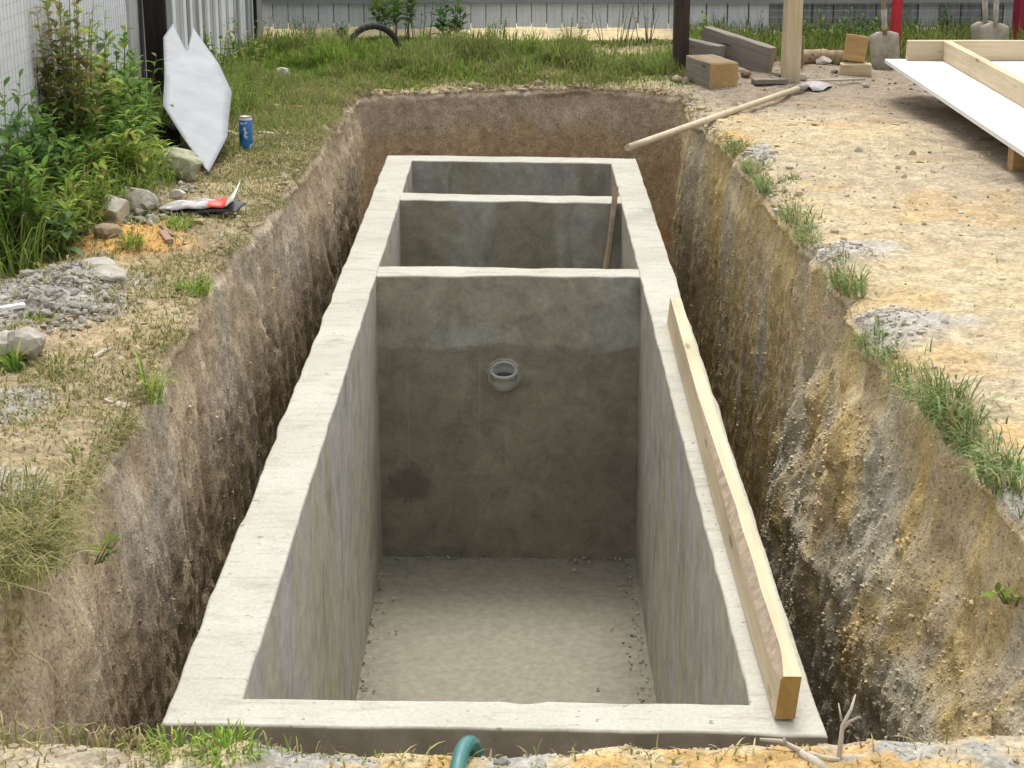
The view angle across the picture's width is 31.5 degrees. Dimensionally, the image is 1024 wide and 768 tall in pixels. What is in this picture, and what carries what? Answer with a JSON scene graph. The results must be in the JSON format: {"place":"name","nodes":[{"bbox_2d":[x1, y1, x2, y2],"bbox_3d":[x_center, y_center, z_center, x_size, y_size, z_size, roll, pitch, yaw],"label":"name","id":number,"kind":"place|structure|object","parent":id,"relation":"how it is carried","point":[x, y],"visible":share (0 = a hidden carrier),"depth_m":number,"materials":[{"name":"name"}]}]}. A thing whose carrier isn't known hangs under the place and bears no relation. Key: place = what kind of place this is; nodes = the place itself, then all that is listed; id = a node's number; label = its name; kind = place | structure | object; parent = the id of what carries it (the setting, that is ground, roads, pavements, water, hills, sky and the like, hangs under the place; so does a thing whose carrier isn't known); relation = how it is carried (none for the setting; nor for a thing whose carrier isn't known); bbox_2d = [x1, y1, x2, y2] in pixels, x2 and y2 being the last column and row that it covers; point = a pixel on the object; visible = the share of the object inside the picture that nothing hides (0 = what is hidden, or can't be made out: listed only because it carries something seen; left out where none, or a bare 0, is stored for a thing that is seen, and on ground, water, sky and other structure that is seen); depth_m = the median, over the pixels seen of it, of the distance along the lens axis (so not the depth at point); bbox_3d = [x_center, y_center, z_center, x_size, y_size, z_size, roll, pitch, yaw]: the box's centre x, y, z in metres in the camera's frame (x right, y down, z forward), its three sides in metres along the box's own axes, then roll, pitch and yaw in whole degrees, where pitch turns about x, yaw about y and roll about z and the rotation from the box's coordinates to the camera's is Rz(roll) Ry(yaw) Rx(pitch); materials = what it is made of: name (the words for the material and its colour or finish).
{"place":"outdoors","nodes":[
{"label":"outdoors","id":0,"kind":"place"},
{"bbox_2d":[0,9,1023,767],"bbox_3d":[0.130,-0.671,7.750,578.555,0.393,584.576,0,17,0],"label":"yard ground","id":1,"kind":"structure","parent":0,"point":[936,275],"depth_m":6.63,"materials":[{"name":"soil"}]},
{"bbox_2d":[0,322,38,377],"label":"grass tuft","id":2,"kind":"object","parent":1,"relation":"on","point":[9,365],"visible":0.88,"depth_m":5.43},
{"bbox_2d":[0,68,42,201],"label":"leafy weed","id":3,"kind":"object","parent":1,"relation":"on","point":[10,129],"visible":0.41,"depth_m":6.82,"materials":[{"name":"green plant"}]},
{"bbox_2d":[7,327,45,359],"bbox_3d":[-1.486,-0.119,5.519,0.129,0.119,0.141,0,17,0],"label":"stone","id":4,"kind":"object","parent":1,"relation":"on","point":[33,339],"visible":0.84,"depth_m":5.46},
{"bbox_2d":[0,135,56,256],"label":"leafy weed","id":5,"kind":"object","parent":1,"relation":"on","point":[34,181],"visible":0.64,"depth_m":6.65,"materials":[{"name":"green plant"}]},
{"bbox_2d":[3,108,69,194],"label":"leafy weed","id":6,"kind":"object","parent":1,"relation":"on","point":[34,129],"visible":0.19,"depth_m":7.08,"materials":[{"name":"green plant"}]},
{"bbox_2d":[0,188,83,255],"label":"leafy weed","id":7,"kind":"object","parent":1,"relation":"on","point":[68,234],"visible":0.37,"depth_m":6.76,"materials":[{"name":"green plant"}]},
{"bbox_2d":[0,139,83,206],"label":"leafy weed","id":8,"kind":"object","parent":1,"relation":"on","point":[50,171],"visible":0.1,"depth_m":7.05,"materials":[{"name":"green plant"}]},
{"bbox_2d":[0,189,86,253],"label":"leafy weed","id":9,"kind":"object","parent":1,"relation":"on","point":[66,205],"visible":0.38,"depth_m":6.80,"materials":[{"name":"green plant"}]},
{"bbox_2d":[0,448,94,533],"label":"grass tuft","id":10,"kind":"object","parent":1,"relation":"on","point":[10,484],"visible":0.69,"depth_m":4.36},
{"bbox_2d":[2,106,95,193],"bbox_3d":[-1.869,-0.848,7.213,0.398,0.494,0.424,0,17,0],"label":"leafy weed","id":11,"kind":"object","parent":1,"relation":"on","point":[51,136],"visible":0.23,"depth_m":7.22,"materials":[{"name":"green plant"}]},
{"bbox_2d":[0,459,108,590],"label":"grass tuft","id":12,"kind":"object","parent":1,"relation":"on","point":[14,496],"visible":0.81,"depth_m":4.25,"materials":[{"name":"plant"}]},
{"bbox_2d":[0,499,121,605],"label":"grass tuft","id":13,"kind":"object","parent":1,"relation":"on","point":[64,547],"visible":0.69,"depth_m":4.05,"materials":[{"name":"plant"}]},
{"bbox_2d":[0,262,123,334],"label":"rubble heap","id":14,"kind":"object","parent":1,"relation":"on","point":[73,304],"visible":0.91,"depth_m":5.98,"materials":[{"name":"gravel"}]},
{"bbox_2d":[21,88,102,174],"bbox_3d":[-1.883,-0.941,7.406,0.452,0.565,0.444,0,17,0],"label":"leafy weed","id":15,"kind":"object","parent":1,"relation":"on","point":[65,133],"visible":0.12,"depth_m":7.42,"materials":[{"name":"green plant"}]},
{"bbox_2d":[28,346,97,377],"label":"grass tuft","id":16,"kind":"object","parent":1,"relation":"on","point":[57,368],"visible":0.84,"depth_m":5.46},
{"bbox_2d":[0,482,126,613],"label":"grass tuft","id":17,"kind":"object","parent":1,"relation":"on","point":[19,585],"visible":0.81,"depth_m":4.05,"materials":[{"name":"plant"}]},
{"bbox_2d":[0,0,141,174],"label":"ribbed fence","id":18,"kind":"object","parent":1,"relation":"on","point":[17,31],"visible":0.25,"depth_m":7.47,"materials":[{"name":"corrugated galvanised metal sheet"},{"name":"galvanised wire"}]},
{"bbox_2d":[28,0,109,157],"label":"climbing vine","id":19,"kind":"object","parent":18,"relation":"attached to","point":[49,90],"visible":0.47,"depth_m":7.53,"materials":[{"name":"green plant"}]},
{"bbox_2d":[94,24,140,102],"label":"climbing vine","id":20,"kind":"object","parent":18,"relation":"attached to","point":[123,43],"visible":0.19,"depth_m":8.61,"materials":[{"name":"green plant"}]},
{"bbox_2d":[28,162,118,234],"bbox_3d":[-1.766,-0.704,7.074,0.444,0.296,0.408,0,17,0],"label":"leafy weed","id":21,"kind":"object","parent":1,"relation":"on","point":[70,178],"visible":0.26,"depth_m":7.09,"materials":[{"name":"green plant"}]},
{"bbox_2d":[28,440,122,502],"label":"grass tuft","id":22,"kind":"object","parent":1,"relation":"on","point":[70,462],"visible":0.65,"depth_m":4.61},
{"bbox_2d":[39,60,111,150],"bbox_3d":[-1.876,-1.059,7.672,0.390,0.617,0.412,-10,20,-28],"label":"leafy weed","id":23,"kind":"object","parent":1,"relation":"on","point":[92,112],"visible":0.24,"depth_m":7.57,"materials":[{"name":"green plant"}]},
{"bbox_2d":[39,114,121,182],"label":"leafy weed","id":24,"kind":"object","parent":1,"relation":"on","point":[93,129],"visible":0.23,"depth_m":7.44,"materials":[{"name":"green plant"}]},
{"bbox_2d":[62,7,123,139],"bbox_3d":[-1.876,-1.275,8.046,0.360,0.807,0.337,-10,20,-29],"label":"climbing vine","id":25,"kind":"object","parent":1,"relation":"on","point":[104,56],"visible":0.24,"depth_m":7.98,"materials":[{"name":"green plant"}]},
{"bbox_2d":[58,66,129,140],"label":"leafy weed","id":26,"kind":"object","parent":1,"relation":"on","point":[117,103],"visible":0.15,"depth_m":7.93,"materials":[{"name":"green plant"}]},
{"bbox_2d":[60,93,144,169],"bbox_3d":[-1.746,-1.009,7.752,0.403,0.437,0.444,0,17,0],"label":"leafy weed","id":27,"kind":"object","parent":1,"relation":"on","point":[122,127],"visible":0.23,"depth_m":7.72,"materials":[{"name":"green plant"}]},
{"bbox_2d":[57,128,150,187],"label":"leafy weed","id":28,"kind":"object","parent":1,"relation":"on","point":[129,147],"visible":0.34,"depth_m":7.58,"materials":[{"name":"green plant"}]},
{"bbox_2d":[93,223,122,238],"bbox_3d":[-1.544,-0.584,6.930,0.104,0.057,0.110,-13,22,-36],"label":"earth clod","id":29,"kind":"object","parent":1,"relation":"on","point":[103,230],"visible":0.98,"depth_m":6.89,"materials":[{"name":"brown soil"}]},
{"bbox_2d":[90,264,126,281],"bbox_3d":[-1.405,-0.383,6.304,0.147,0.041,0.110,15,28,25],"label":"flat stone","id":30,"kind":"object","parent":1,"relation":"on","point":[103,272],"visible":0.99,"depth_m":6.28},
{"bbox_2d":[97,195,129,223],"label":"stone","id":31,"kind":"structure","parent":1,"relation":"on","point":[123,205],"depth_m":7.20,"materials":[{"name":"concrete"}]},
{"bbox_2d":[84,50,142,126],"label":"leafy weed","id":32,"kind":"object","parent":1,"relation":"on","point":[131,65],"visible":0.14,"depth_m":8.25,"materials":[{"name":"green plant"}]},
{"bbox_2d":[88,38,146,121],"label":"leafy weed","id":33,"kind":"object","parent":1,"relation":"on","point":[122,84],"visible":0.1,"depth_m":8.44,"materials":[{"name":"green plant"}]},
{"bbox_2d":[85,80,157,143],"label":"leafy weed","id":34,"kind":"object","parent":1,"relation":"on","point":[144,109],"visible":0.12,"depth_m":8.27,"materials":[{"name":"green plant"}]},
{"bbox_2d":[79,400,164,453],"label":"grass tuft","id":35,"kind":"object","parent":1,"relation":"on","point":[130,426],"visible":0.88,"depth_m":4.92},
{"bbox_2d":[83,725,174,767],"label":"grass tuft","id":36,"kind":"object","parent":1,"relation":"on","point":[134,743],"visible":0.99,"depth_m":3.71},
{"bbox_2d":[95,50,165,143],"bbox_3d":[-1.817,-1.288,8.535,0.376,0.538,0.419,-6,18,-18],"label":"leafy weed","id":37,"kind":"object","parent":1,"relation":"on","point":[140,101],"visible":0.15,"depth_m":8.52,"materials":[{"name":"green plant"}]},
{"bbox_2d":[112,228,150,248],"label":"grass tuft","id":38,"kind":"object","parent":1,"relation":"on","point":[130,243],"visible":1,"depth_m":6.86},
{"bbox_2d":[0,46,269,278],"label":"rank grass","id":39,"kind":"structure","parent":1,"relation":"on","point":[26,257],"depth_m":7.18,"materials":[{"name":"plant"}]},
{"bbox_2d":[118,186,157,212],"bbox_3d":[-1.559,-0.762,7.491,0.138,0.110,0.191,10,20,28],"label":"concrete lump","id":40,"kind":"object","parent":1,"relation":"on","point":[148,195],"visible":0.56,"depth_m":7.43,"materials":[{"name":"concrete"}]},
{"bbox_2d":[121,201,169,224],"bbox_3d":[-1.503,-0.711,7.424,0.235,0.078,0.361,0,17,0],"label":"rubble heap","id":41,"kind":"object","parent":1,"relation":"on","point":[147,206],"visible":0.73,"depth_m":7.38,"materials":[{"name":"grey concrete"}]},
{"bbox_2d":[142,0,171,123],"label":"fence post","id":42,"kind":"object","parent":1,"relation":"on","point":[155,20],"visible":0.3,"depth_m":9.53,"materials":[{"name":"wood"}]},
{"bbox_2d":[128,352,200,407],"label":"grass tuft","id":43,"kind":"object","parent":1,"relation":"on","point":[152,393],"visible":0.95,"depth_m":5.25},
{"bbox_2d":[151,115,180,147],"bbox_3d":[-1.723,-1.233,9.016,0.033,0.138,0.591,-7,17,-21],"label":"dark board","id":44,"kind":"object","parent":1,"relation":"on","point":[172,133],"visible":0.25,"depth_m":8.82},
{"bbox_2d":[137,315,197,360],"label":"grass tuft","id":45,"kind":"object","parent":1,"relation":"on","point":[172,338],"visible":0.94,"depth_m":5.71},
{"bbox_2d":[131,715,220,767],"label":"grass tuft","id":46,"kind":"object","parent":1,"relation":"on","point":[162,739],"visible":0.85,"depth_m":3.75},
{"bbox_2d":[159,147,203,181],"bbox_3d":[-1.514,-0.977,8.193,0.254,0.185,0.198,-5,18,-16],"label":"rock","id":47,"kind":"object","parent":1,"relation":"on","point":[189,157],"visible":0.5,"depth_m":8.13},
{"bbox_2d":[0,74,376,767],"bbox_3d":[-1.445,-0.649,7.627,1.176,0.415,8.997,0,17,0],"label":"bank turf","id":48,"kind":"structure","parent":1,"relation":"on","point":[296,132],"depth_m":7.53,"materials":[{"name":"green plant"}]},
{"bbox_2d":[166,272,219,299],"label":"grass tuft","id":49,"kind":"object","parent":1,"relation":"on","point":[197,289],"visible":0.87,"depth_m":6.36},
{"bbox_2d":[163,24,231,172],"bbox_3d":[-1.565,-1.443,8.977,1.321,0.019,0.960,38,35,25],"label":"metal sheet","id":50,"kind":"object","parent":1,"relation":"on","point":[197,92],"visible":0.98,"depth_m":8.96,"materials":[{"name":"grey metal"}]},
{"bbox_2d":[137,0,262,89],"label":"board fence","id":51,"kind":"object","parent":1,"relation":"on","point":[185,17],"visible":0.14,"depth_m":11.67,"materials":[{"name":"silver metal"}]},
{"bbox_2d":[203,22,238,73],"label":"climbing vine","id":52,"kind":"object","parent":51,"relation":"attached to","point":[233,42],"visible":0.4,"depth_m":11.52,"materials":[{"name":"green plant"}]},
{"bbox_2d":[158,179,246,215],"bbox_3d":[-1.286,-0.768,7.465,0.345,0.109,0.150,-2,21,11],"label":"packaged tool","id":53,"kind":"object","parent":1,"relation":"on","point":[204,205],"visible":0.99,"depth_m":7.43,"materials":[{"name":"white plastic"}]},
{"bbox_2d":[177,717,274,767],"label":"grass tuft","id":54,"kind":"object","parent":1,"relation":"on","point":[229,734],"visible":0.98,"depth_m":3.74,"materials":[{"name":"plant"}]},
{"bbox_2d":[239,116,252,150],"bbox_3d":[-1.306,-1.232,8.899,0.066,0.165,0.066,-12,19,-38],"label":"drink can","id":55,"kind":"object","parent":1,"relation":"on","point":[245,130],"visible":0.94,"depth_m":8.87,"materials":[{"name":"metal"}]},
{"bbox_2d":[223,12,273,65],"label":"climbing vine","id":56,"kind":"object","parent":1,"relation":"on","point":[248,48],"visible":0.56,"depth_m":12.29,"materials":[{"name":"green plant"}]},
{"bbox_2d":[153,46,361,168],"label":"bank turf","id":57,"kind":"structure","parent":1,"relation":"on","point":[276,82],"depth_m":10.85,"materials":[{"name":"green plant"}]},
{"bbox_2d":[347,23,401,50],"bbox_3d":[-0.960,-2.298,12.646,0.437,0.439,0.047,-9,11,-26],"label":"old tyre","id":58,"kind":"object","parent":1,"relation":"on","point":[359,30],"visible":0.41,"depth_m":12.61,"materials":[{"name":"rubber"}]},
{"bbox_2d":[367,0,419,41],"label":"shrub","id":59,"kind":"object","parent":1,"relation":"on","point":[384,12],"visible":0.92,"depth_m":13.62,"materials":[{"name":"green plant"}]},
{"bbox_2d":[428,0,470,40],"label":"shrub","id":60,"kind":"object","parent":1,"relation":"on","point":[442,20],"visible":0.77,"depth_m":13.49,"materials":[{"name":"green plant"}]},
{"bbox_2d":[225,20,701,90],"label":"back grass","id":61,"kind":"structure","parent":1,"relation":"on","point":[419,60],"depth_m":12.29,"materials":[{"name":"plant"}]},
{"bbox_2d":[449,735,482,767],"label":"garden hose","id":62,"kind":"object","parent":1,"relation":"on","point":[466,747],"visible":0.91,"depth_m":3.71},
{"bbox_2d":[262,0,673,30],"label":"board fence","id":63,"kind":"object","parent":1,"relation":"on","point":[520,13],"visible":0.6,"depth_m":14.02,"materials":[{"name":"wood"}]},
{"bbox_2d":[0,87,1023,750],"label":"earth pit","id":64,"kind":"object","parent":1,"relation":"in","point":[112,699],"visible":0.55,"depth_m":6.01,"materials":[{"name":"soil"}]},
{"bbox_2d":[86,530,130,564],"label":"seedling","id":65,"kind":"object","parent":64,"relation":"on","point":[114,539],"visible":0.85,"depth_m":4.51,"materials":[{"name":"green plant"}]},
{"bbox_2d":[160,155,827,758],"bbox_3d":[-0.026,0.375,7.714,1.507,1.424,7.258,0,17,0],"label":"concrete tank","id":66,"kind":"object","parent":64,"relation":"in","point":[482,509],"visible":0.98,"depth_m":7.82,"materials":[{"name":"grey concrete"}]},
{"bbox_2d":[603,187,618,268],"bbox_3d":[0.455,-0.284,9.593,0.049,1.444,0.583,6,18,18],"label":"wooden stick","id":67,"kind":"object","parent":66,"relation":"on","point":[609,246],"visible":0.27,"depth_m":9.61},
{"bbox_2d":[667,298,801,718],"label":"timber beam","id":68,"kind":"structure","parent":66,"relation":"on","point":[777,662],"depth_m":4.91,"materials":[{"name":"brown wood"}]},
{"bbox_2d":[32,91,1023,744],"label":"pit crumbs","id":69,"kind":"object","parent":64,"relation":"on","point":[890,589],"visible":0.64,"depth_m":5.62,"materials":[{"name":"soil"}]},
{"bbox_2d":[946,425,1023,518],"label":"grass tuft","id":70,"kind":"object","parent":64,"relation":"on","point":[991,465],"visible":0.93,"depth_m":4.55,"materials":[{"name":"plant"}]},
{"bbox_2d":[978,582,1020,606],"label":"seedling","id":71,"kind":"object","parent":64,"relation":"on","point":[1004,598],"visible":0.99,"depth_m":4.37,"materials":[{"name":"green plant"}]},
{"bbox_2d":[0,64,1023,767],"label":"earth crumbs","id":72,"kind":"object","parent":1,"relation":"on","point":[52,290],"visible":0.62,"depth_m":6.72,"materials":[{"name":"soil"}]},
{"bbox_2d":[0,79,1023,767],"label":"straw litter","id":73,"kind":"object","parent":1,"relation":"on","point":[166,312],"visible":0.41,"depth_m":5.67,"materials":[{"name":"beige plant"}]},
{"bbox_2d":[38,729,994,765],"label":"lip grass","id":74,"kind":"structure","parent":1,"relation":"on","point":[288,746],"depth_m":3.74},
{"bbox_2d":[672,0,689,69],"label":"fence post","id":75,"kind":"object","parent":1,"relation":"on","point":[681,17],"visible":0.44,"depth_m":12.06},
{"bbox_2d":[685,54,737,88],"bbox_3d":[1.280,-2.007,11.652,0.198,0.169,0.423,-5,18,-15],"label":"timber block","id":76,"kind":"object","parent":1,"relation":"on","point":[710,71],"depth_m":11.49,"materials":[{"name":"brown wood"}]},
{"bbox_2d":[689,38,724,57],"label":"weathered beam","id":77,"kind":"structure","parent":76,"relation":"on","point":[699,47],"depth_m":12.00,"materials":[{"name":"grey wood"}]},
{"bbox_2d":[624,81,831,150],"bbox_3d":[1.285,-1.562,10.418,0.208,0.067,2.920,8,19,27],"label":"shovel","id":78,"kind":"object","parent":1,"relation":"on","point":[817,85],"visible":1,"depth_m":10.26,"materials":[{"name":"wood"}]},
{"bbox_2d":[717,132,752,155],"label":"grass tuft","id":79,"kind":"object","parent":1,"relation":"on","point":[739,150],"visible":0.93,"depth_m":9.15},
{"bbox_2d":[701,26,776,71],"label":"weathered beam","id":80,"kind":"structure","parent":1,"relation":"on","point":[747,53],"depth_m":11.95,"materials":[{"name":"grey wood"}]},
{"bbox_2d":[732,155,768,175],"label":"grass tuft","id":81,"kind":"object","parent":1,"relation":"on","point":[749,165],"visible":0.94,"depth_m":8.56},
{"bbox_2d":[741,168,783,196],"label":"grass tuft","id":82,"kind":"object","parent":1,"relation":"on","point":[762,185],"visible":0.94,"depth_m":8.13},
{"bbox_2d":[780,0,802,81],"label":"wooden post","id":83,"kind":"object","parent":1,"relation":"on","point":[791,46],"visible":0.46,"depth_m":11.67,"materials":[{"name":"brown wood"}]},
{"bbox_2d":[772,198,821,227],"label":"grass tuft","id":84,"kind":"object","parent":1,"relation":"on","point":[787,215],"visible":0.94,"depth_m":7.53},
{"bbox_2d":[783,221,823,246],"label":"grass tuft","id":85,"kind":"object","parent":1,"relation":"on","point":[803,240],"visible":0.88,"depth_m":7.19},
{"bbox_2d":[760,694,859,767],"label":"dead branch","id":86,"kind":"object","parent":1,"relation":"on","point":[812,758],"visible":0.99,"depth_m":3.69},
{"bbox_2d":[802,6,852,48],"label":"shrub","id":87,"kind":"object","parent":1,"relation":"on","point":[821,25],"visible":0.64,"depth_m":13.18,"materials":[{"name":"green plant"}]},
{"bbox_2d":[803,49,855,64],"bbox_3d":[2.186,-2.276,12.654,0.624,0.148,0.114,-12,21,-34],"label":"log","id":88,"kind":"object","parent":1,"relation":"on","point":[810,56],"visible":0.41,"depth_m":12.57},
{"bbox_2d":[817,258,880,298],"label":"grass tuft","id":89,"kind":"object","parent":1,"relation":"on","point":[846,285],"visible":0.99,"depth_m":6.36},
{"bbox_2d":[690,0,1013,31],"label":"board fence","id":90,"kind":"object","parent":1,"relation":"on","point":[735,10],"visible":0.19,"depth_m":14.02,"materials":[{"name":"grey wood"}]},
{"bbox_2d":[839,62,871,75],"bbox_3d":[2.277,-2.085,12.014,0.202,0.078,0.113,1,17,4],"label":"pine block","id":91,"kind":"object","parent":1,"relation":"on","point":[854,69],"visible":1,"depth_m":11.96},
{"bbox_2d":[842,34,868,62],"bbox_3d":[2.276,-2.224,12.007,0.147,0.173,0.054,10,14,4],"label":"pine block","id":92,"kind":"object","parent":91,"relation":"on","point":[855,47],"visible":1,"depth_m":11.98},
{"bbox_2d":[843,8,881,37],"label":"shrub","id":93,"kind":"object","parent":1,"relation":"on","point":[867,22],"visible":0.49,"depth_m":13.38,"materials":[{"name":"green plant"}]},
{"bbox_2d":[835,314,916,365],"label":"grass tuft","id":94,"kind":"object","parent":1,"relation":"on","point":[868,351],"visible":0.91,"depth_m":5.71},
{"bbox_2d":[869,0,899,70],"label":"spade","id":95,"kind":"object","parent":1,"relation":"on","point":[884,44],"visible":0.81,"depth_m":12.39,"materials":[{"name":"grey metal"}]},
{"bbox_2d":[890,0,902,46],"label":"red post","id":96,"kind":"object","parent":1,"relation":"on","point":[896,16],"visible":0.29,"depth_m":12.93,"materials":[{"name":"metal"}]},
{"bbox_2d":[782,184,1023,518],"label":"rim grass","id":97,"kind":"structure","parent":1,"relation":"on","point":[974,423],"depth_m":4.95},
{"bbox_2d":[875,347,936,399],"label":"grass tuft","id":98,"kind":"object","parent":1,"relation":"on","point":[899,366],"visible":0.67,"depth_m":5.46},
{"bbox_2d":[873,352,1021,448],"bbox_3d":[1.221,0.049,5.051,0.474,0.200,0.495,12,21,33],"label":"grass tuft","id":99,"kind":"object","parent":1,"relation":"on","point":[931,401],"visible":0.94,"depth_m":5.04,"materials":[{"name":"plant"}]},
{"bbox_2d":[885,40,1023,170],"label":"platform","id":100,"kind":"structure","parent":1,"relation":"on","point":[980,83],"depth_m":10.11,"materials":[{"name":"white wood"}]},
{"bbox_2d":[921,400,1006,459],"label":"grass tuft","id":101,"kind":"object","parent":1,"relation":"on","point":[957,434],"visible":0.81,"depth_m":4.88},
{"bbox_2d":[970,0,992,39],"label":"spade","id":102,"kind":"object","parent":1,"relation":"on","point":[974,27],"visible":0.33,"depth_m":12.84,"materials":[{"name":"metal"}]},
{"bbox_2d":[979,0,1008,39],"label":"spade","id":103,"kind":"object","parent":1,"relation":"on","point":[995,30],"visible":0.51,"depth_m":12.71,"materials":[{"name":"metal"}]},
{"bbox_2d":[1011,0,1023,39],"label":"red post","id":104,"kind":"object","parent":1,"relation":"on","point":[1018,13],"visible":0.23,"depth_m":13.31,"materials":[{"name":"metal"}]},
{"bbox_2d":[689,7,1023,69],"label":"grass","id":105,"kind":"structure","parent":0,"point":[928,34],"depth_m":13.23,"materials":[{"name":"plant"}]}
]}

